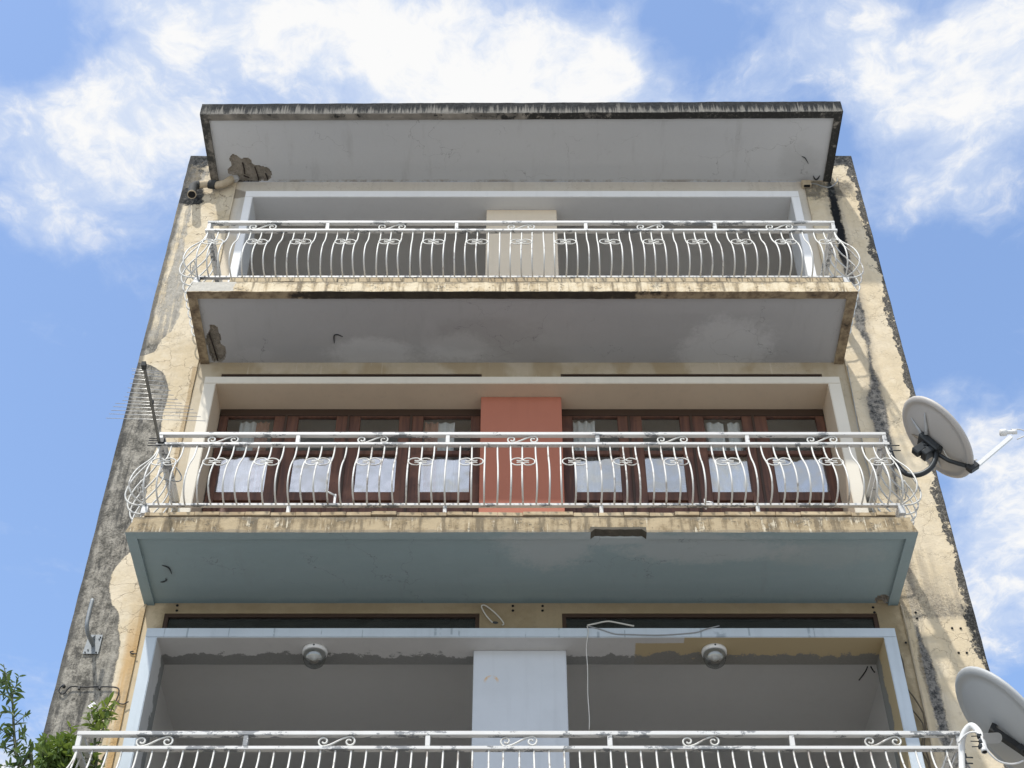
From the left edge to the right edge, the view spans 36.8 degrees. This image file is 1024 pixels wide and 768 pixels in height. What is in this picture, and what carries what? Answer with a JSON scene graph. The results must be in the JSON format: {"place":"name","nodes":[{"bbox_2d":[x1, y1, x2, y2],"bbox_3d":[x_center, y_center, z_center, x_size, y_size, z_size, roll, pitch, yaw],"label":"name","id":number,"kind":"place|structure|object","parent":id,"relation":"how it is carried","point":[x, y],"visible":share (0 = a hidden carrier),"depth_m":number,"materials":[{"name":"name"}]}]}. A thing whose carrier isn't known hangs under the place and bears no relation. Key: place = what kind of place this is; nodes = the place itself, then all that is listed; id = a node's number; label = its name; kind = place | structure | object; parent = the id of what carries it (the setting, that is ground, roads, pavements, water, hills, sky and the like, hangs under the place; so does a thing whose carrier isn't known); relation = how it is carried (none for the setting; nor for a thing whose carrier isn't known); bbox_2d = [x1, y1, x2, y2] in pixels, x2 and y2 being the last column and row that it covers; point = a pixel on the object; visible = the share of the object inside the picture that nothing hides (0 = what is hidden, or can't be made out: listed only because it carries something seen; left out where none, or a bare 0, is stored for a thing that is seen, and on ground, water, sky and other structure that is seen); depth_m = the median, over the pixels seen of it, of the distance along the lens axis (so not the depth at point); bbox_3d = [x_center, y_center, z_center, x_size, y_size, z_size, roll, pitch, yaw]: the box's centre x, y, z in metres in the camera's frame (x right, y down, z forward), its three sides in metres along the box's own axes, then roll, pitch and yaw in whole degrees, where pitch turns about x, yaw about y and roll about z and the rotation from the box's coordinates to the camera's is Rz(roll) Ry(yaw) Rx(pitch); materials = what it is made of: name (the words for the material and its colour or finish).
{"place":"outdoors","nodes":[
{"label":"outdoors","id":0,"kind":"place"},
{"bbox_2d":[0,0,1023,767],"label":"sky","id":1,"kind":"structure","parent":0,"point":[101,101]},
{"label":"ground","id":2,"kind":"structure","parent":0,"visible":0},
{"bbox_2d":[34,101,1006,767],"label":"apartment building","id":3,"kind":"structure","parent":2,"relation":"on","point":[216,619],"depth_m":14.66,"materials":[{"name":"white paint"}]},
{"bbox_2d":[58,684,119,744],"bbox_3d":[-3.429,2.643,12.312,0.499,0.562,0.037,2,-46,-2],"label":"black cable","id":4,"kind":"object","parent":3,"relation":"attached to","point":[79,687],"visible":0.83,"depth_m":12.49,"materials":[{"name":"plastic"}]},
{"bbox_2d":[82,598,102,653],"bbox_3d":[-3.492,2.011,12.774,0.132,0.358,0.291,0,-46,0],"label":"pole bracket","id":5,"kind":"object","parent":3,"relation":"attached to","point":[93,644],"visible":1,"depth_m":12.76,"materials":[{"name":"metal"}]},
{"bbox_2d":[187,175,239,198],"bbox_3d":[-3.352,-2.209,17.260,0.525,0.558,0.166,13,-47,-12],"label":"drain pipe","id":6,"kind":"object","parent":3,"relation":"attached to","point":[194,186],"visible":1,"depth_m":17.23,"materials":[{"name":"paint"}]},
{"bbox_2d":[228,421,256,491],"bbox_3d":[-2.581,0.786,14.661,0.164,1.180,0.041,0,-46,0],"label":"curtain","id":7,"kind":"object","parent":3,"relation":"hanging from","point":[242,472],"visible":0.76,"depth_m":14.67,"materials":[{"name":"white fabric"}]},
{"bbox_2d":[202,416,284,512],"bbox_3d":[-2.529,1.107,14.262,0.648,2.240,0.045,0,-46,0],"label":"door leaf","id":8,"kind":"structure","parent":3,"relation":"in","point":[268,491],"depth_m":14.48,"materials":[{"name":"brown wood"}]},
{"bbox_2d":[244,460,265,491],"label":"net curtain","id":9,"kind":"object","parent":3,"relation":"hanging from","point":[256,469],"visible":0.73,"depth_m":14.56,"materials":[{"name":"white fabric"}]},
{"bbox_2d":[249,422,269,491],"bbox_3d":[-2.435,0.786,14.661,0.131,1.180,0.037,0,-46,0],"label":"curtain","id":10,"kind":"object","parent":3,"relation":"hanging from","point":[262,427],"visible":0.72,"depth_m":14.71,"materials":[{"name":"white fabric"}]},
{"bbox_2d":[274,416,347,512],"bbox_3d":[-1.898,1.107,14.262,0.606,2.240,0.045,0,-46,0],"label":"door leaf","id":11,"kind":"structure","parent":3,"relation":"in","point":[292,421],"depth_m":14.53,"materials":[{"name":"brown wood"}]},
{"bbox_2d":[302,643,327,661],"bbox_3d":[-1.642,2.279,12.773,0.212,0.162,0.214,0,-46,0],"label":"ceiling lamp","id":12,"kind":"object","parent":3,"relation":"attached to","point":[314,652],"visible":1,"depth_m":12.77,"materials":[{"name":"white plastic"}]},
{"bbox_2d":[162,614,478,627],"bbox_3d":[-1.614,2.074,13.012,2.675,0.273,0.064,0,-46,0],"label":"transom window","id":13,"kind":"structure","parent":3,"relation":"in","point":[170,620],"depth_m":13.05,"materials":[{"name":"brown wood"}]},
{"bbox_2d":[221,374,481,376],"bbox_3d":[-1.585,-0.001,15.156,2.569,0.206,0.064,0,-46,0],"label":"transom window","id":14,"kind":"structure","parent":3,"relation":"in","point":[223,375],"depth_m":15.20,"materials":[{"name":"brown wood"}]},
{"bbox_2d":[340,416,409,512],"bbox_3d":[-1.288,1.107,14.262,0.607,2.240,0.045,0,-46,0],"label":"door leaf","id":15,"kind":"structure","parent":3,"relation":"in","point":[355,421],"depth_m":14.52,"materials":[{"name":"brown wood"}]},
{"bbox_2d":[423,422,438,491],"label":"curtain","id":16,"kind":"object","parent":3,"relation":"hanging from","point":[431,427],"visible":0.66,"depth_m":14.68,"materials":[{"name":"white fabric"}]},
{"bbox_2d":[422,460,457,491],"bbox_3d":[-0.685,0.932,14.517,0.335,0.570,0.045,0,-46,0],"label":"net curtain","id":17,"kind":"object","parent":3,"relation":"hanging from","point":[454,476],"visible":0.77,"depth_m":14.57,"materials":[{"name":"white fabric"}]},
{"bbox_2d":[407,416,480,515],"bbox_3d":[-0.644,1.107,14.262,0.672,2.240,0.045,0,-46,0],"label":"door leaf","id":18,"kind":"structure","parent":3,"relation":"in","point":[418,421],"depth_m":14.49,"materials":[{"name":"brown wood"}]},
{"bbox_2d":[435,422,454,491],"bbox_3d":[-0.641,0.789,14.657,0.163,1.170,0.032,0,-46,0],"label":"curtain","id":19,"kind":"object","parent":3,"relation":"hanging from","point":[445,427],"visible":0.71,"depth_m":14.72,"materials":[{"name":"white fabric"}]},
{"bbox_2d":[481,604,503,625],"bbox_3d":[-0.164,1.956,13.022,0.200,0.222,0.012,0,-46,0],"label":"wire","id":20,"kind":"object","parent":3,"relation":"attached to","point":[492,611],"visible":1,"depth_m":13.03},
{"bbox_2d":[66,731,971,767],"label":"balcony railing","id":21,"kind":"object","parent":3,"relation":"on","point":[80,746],"visible":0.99,"depth_m":11.15,"materials":[{"name":"white metal"}]},
{"bbox_2d":[955,666,1023,767],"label":"satellite dish","id":22,"kind":"object","parent":21,"relation":"attached to","point":[991,704],"visible":1,"depth_m":11.04,"materials":[{"name":"paint"}]},
{"bbox_2d":[179,221,863,336],"bbox_3d":[0.092,-1.060,15.431,6.688,0.980,1.059,0,-46,0],"label":"balcony railing","id":23,"kind":"object","parent":3,"relation":"on","point":[828,253],"visible":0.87,"depth_m":15.42,"materials":[{"name":"white metal"}]},
{"bbox_2d":[124,432,921,524],"bbox_3d":[0.092,0.996,13.305,6.688,0.944,1.059,0,-46,0],"label":"balcony railing","id":24,"kind":"object","parent":3,"relation":"on","point":[877,465],"visible":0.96,"depth_m":13.19,"materials":[{"name":"white metal"}]},
{"bbox_2d":[110,361,201,445],"bbox_3d":[-3.057,0.195,12.915,0.880,0.245,0.906,-28,-52,24],"label":"television antenna","id":25,"kind":"object","parent":24,"relation":"attached to","point":[159,440],"visible":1,"depth_m":12.93,"materials":[{"name":"grey metal"}]},
{"bbox_2d":[159,467,181,481],"bbox_3d":[-3.010,0.801,13.568,0.204,0.172,0.051,13,-47,-12],"label":"loose cable","id":26,"kind":"object","parent":24,"relation":"attached to","point":[172,480],"visible":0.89,"depth_m":13.57,"materials":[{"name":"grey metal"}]},
{"bbox_2d":[325,490,336,502],"bbox_3d":[-1.525,0.951,12.902,0.103,0.142,0.018,14,-48,-13],"label":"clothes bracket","id":27,"kind":"object","parent":24,"relation":"attached to","point":[334,500],"visible":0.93,"depth_m":12.93,"materials":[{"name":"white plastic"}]},
{"bbox_2d":[888,396,1023,477],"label":"satellite dish","id":28,"kind":"object","parent":24,"relation":"attached to","point":[938,437],"visible":1,"depth_m":13.04,"materials":[{"name":"grey paint"}]},
{"bbox_2d":[573,421,598,491],"bbox_3d":[0.705,0.819,14.627,0.214,1.285,0.050,0,-46,0],"label":"curtain","id":29,"kind":"object","parent":3,"relation":"hanging from","point":[579,426],"visible":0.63,"depth_m":14.67,"materials":[{"name":"white fabric"}]},
{"bbox_2d":[586,626,589,729],"bbox_3d":[0.619,2.359,12.413,0.033,1.004,0.010,0,-46,0],"label":"cord","id":30,"kind":"object","parent":3,"relation":"hanging from","point":[587,678],"visible":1,"depth_m":12.40,"materials":[{"name":"white plastic"}]},
{"bbox_2d":[576,461,603,491],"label":"net curtain","id":31,"kind":"object","parent":3,"relation":"hanging from","point":[599,476],"visible":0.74,"depth_m":14.60,"materials":[{"name":"white fabric"}]},
{"bbox_2d":[562,416,633,513],"bbox_3d":[0.812,1.107,14.262,0.648,2.240,0.045,0,-46,0],"label":"door leaf","id":32,"kind":"structure","parent":3,"relation":"in","point":[567,421],"depth_m":14.48,"materials":[{"name":"brown wood"}]},
{"bbox_2d":[587,621,633,626],"bbox_3d":[0.820,1.995,12.806,0.392,0.077,0.040,0,-46,0],"label":"white cable","id":33,"kind":"object","parent":3,"relation":"attached to","point":[611,622],"visible":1,"depth_m":12.80,"materials":[{"name":"plastic"}]},
{"bbox_2d":[588,625,718,635],"bbox_3d":[1.174,2.041,12.744,1.099,0.104,0.010,0,-46,0],"label":"grey cable","id":34,"kind":"object","parent":3,"relation":"attached to","point":[654,634],"visible":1,"depth_m":12.71,"materials":[{"name":"plastic"}]},
{"bbox_2d":[630,416,699,512],"bbox_3d":[1.441,1.107,14.262,0.602,2.240,0.045,0,-46,0],"label":"door leaf","id":35,"kind":"structure","parent":3,"relation":"in","point":[635,421],"depth_m":14.50,"materials":[{"name":"brown wood"}]},
{"bbox_2d":[561,374,821,376],"bbox_3d":[1.771,-0.001,15.156,2.579,0.206,0.064,0,-46,0],"label":"transom window","id":36,"kind":"structure","parent":3,"relation":"in","point":[562,375],"depth_m":15.20,"materials":[{"name":"brown wood"}]},
{"bbox_2d":[701,643,726,661],"bbox_3d":[1.684,2.279,12.773,0.212,0.162,0.214,0,-46,0],"label":"ceiling lamp","id":37,"kind":"object","parent":3,"relation":"attached to","point":[714,652],"visible":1,"depth_m":12.77,"materials":[{"name":"white plastic"}]},
{"bbox_2d":[706,422,729,491],"bbox_3d":[1.986,0.732,14.717,0.166,1.004,0.037,0,-46,0],"label":"curtain","id":38,"kind":"object","parent":3,"relation":"hanging from","point":[716,427],"visible":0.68,"depth_m":14.72,"materials":[{"name":"white fabric"}]},
{"bbox_2d":[562,614,878,627],"bbox_3d":[1.764,2.074,13.012,2.676,0.273,0.064,0,-46,0],"label":"transom window","id":39,"kind":"structure","parent":3,"relation":"in","point":[568,620],"depth_m":13.06,"materials":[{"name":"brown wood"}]},
{"bbox_2d":[692,416,765,512],"bbox_3d":[2.047,1.107,14.262,0.602,2.240,0.045,0,-46,0],"label":"door leaf","id":40,"kind":"structure","parent":3,"relation":"in","point":[698,421],"depth_m":14.53,"materials":[{"name":"brown wood"}]},
{"bbox_2d":[711,460,749,491],"bbox_3d":[2.067,0.932,14.517,0.328,0.570,0.046,0,-46,0],"label":"net curtain","id":41,"kind":"object","parent":3,"relation":"hanging from","point":[729,480],"visible":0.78,"depth_m":14.54,"materials":[{"name":"white fabric"}]},
{"bbox_2d":[727,422,747,491],"bbox_3d":[2.167,0.734,14.715,0.128,1.010,0.032,0,-46,0],"label":"curtain","id":42,"kind":"object","parent":3,"relation":"hanging from","point":[734,427],"visible":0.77,"depth_m":14.70,"materials":[{"name":"white fabric"}]},
{"bbox_2d":[754,416,842,512],"bbox_3d":[2.700,1.107,14.262,0.696,2.240,0.045,0,-46,0],"label":"door leaf","id":43,"kind":"structure","parent":3,"relation":"in","point":[760,421],"depth_m":14.49,"materials":[{"name":"brown wood"}]},
{"bbox_2d":[801,180,811,188],"bbox_3d":[3.326,-2.255,17.388,0.104,0.101,0.061,0,-46,0],"label":"junction box","id":44,"kind":"object","parent":3,"relation":"attached to","point":[806,184],"visible":1,"depth_m":17.36,"materials":[{"name":"paint"}]},
{"bbox_2d":[811,178,837,187],"bbox_3d":[3.531,-2.263,17.331,0.336,0.289,0.102,0,-46,0],"label":"cable","id":45,"kind":"object","parent":3,"relation":"attached to","point":[824,186],"visible":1,"depth_m":17.28,"materials":[{"name":"grey metal"}]},
{"bbox_2d":[847,366,869,475],"bbox_3d":[3.303,0.396,14.648,0.040,1.661,0.008,0,-46,0],"label":"wire","id":46,"kind":"object","parent":3,"relation":"attached to","point":[856,417],"visible":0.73,"depth_m":14.77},
{"bbox_2d":[900,654,930,767],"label":"cable","id":47,"kind":"object","parent":3,"relation":"attached to","point":[920,708],"visible":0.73,"depth_m":12.35,"materials":[{"name":"brown plastic"}]},
{"bbox_2d":[900,605,936,764],"bbox_3d":[3.311,2.458,12.519,0.028,1.645,0.014,0,-46,0],"label":"conduit","id":48,"kind":"object","parent":3,"relation":"attached to","point":[917,680],"visible":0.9,"depth_m":12.56,"materials":[{"name":"paint"}]},
{"bbox_2d":[912,709,929,767],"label":"cable","id":49,"kind":"object","parent":3,"relation":"attached to","point":[914,712],"visible":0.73,"depth_m":12.15,"materials":[{"name":"black plastic"}]},
{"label":"pavement","id":50,"kind":"structure","parent":0,"visible":0},
{"bbox_2d":[0,664,38,767],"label":"tall shrub","id":51,"kind":"object","parent":50,"relation":"on","point":[5,680],"visible":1,"depth_m":11.05,"materials":[{"name":"green plant"}]},
{"bbox_2d":[29,691,118,767],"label":"climbing shrub","id":52,"kind":"object","parent":50,"relation":"on","point":[56,752],"visible":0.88,"depth_m":11.46,"materials":[{"name":"green plant"}]}
]}

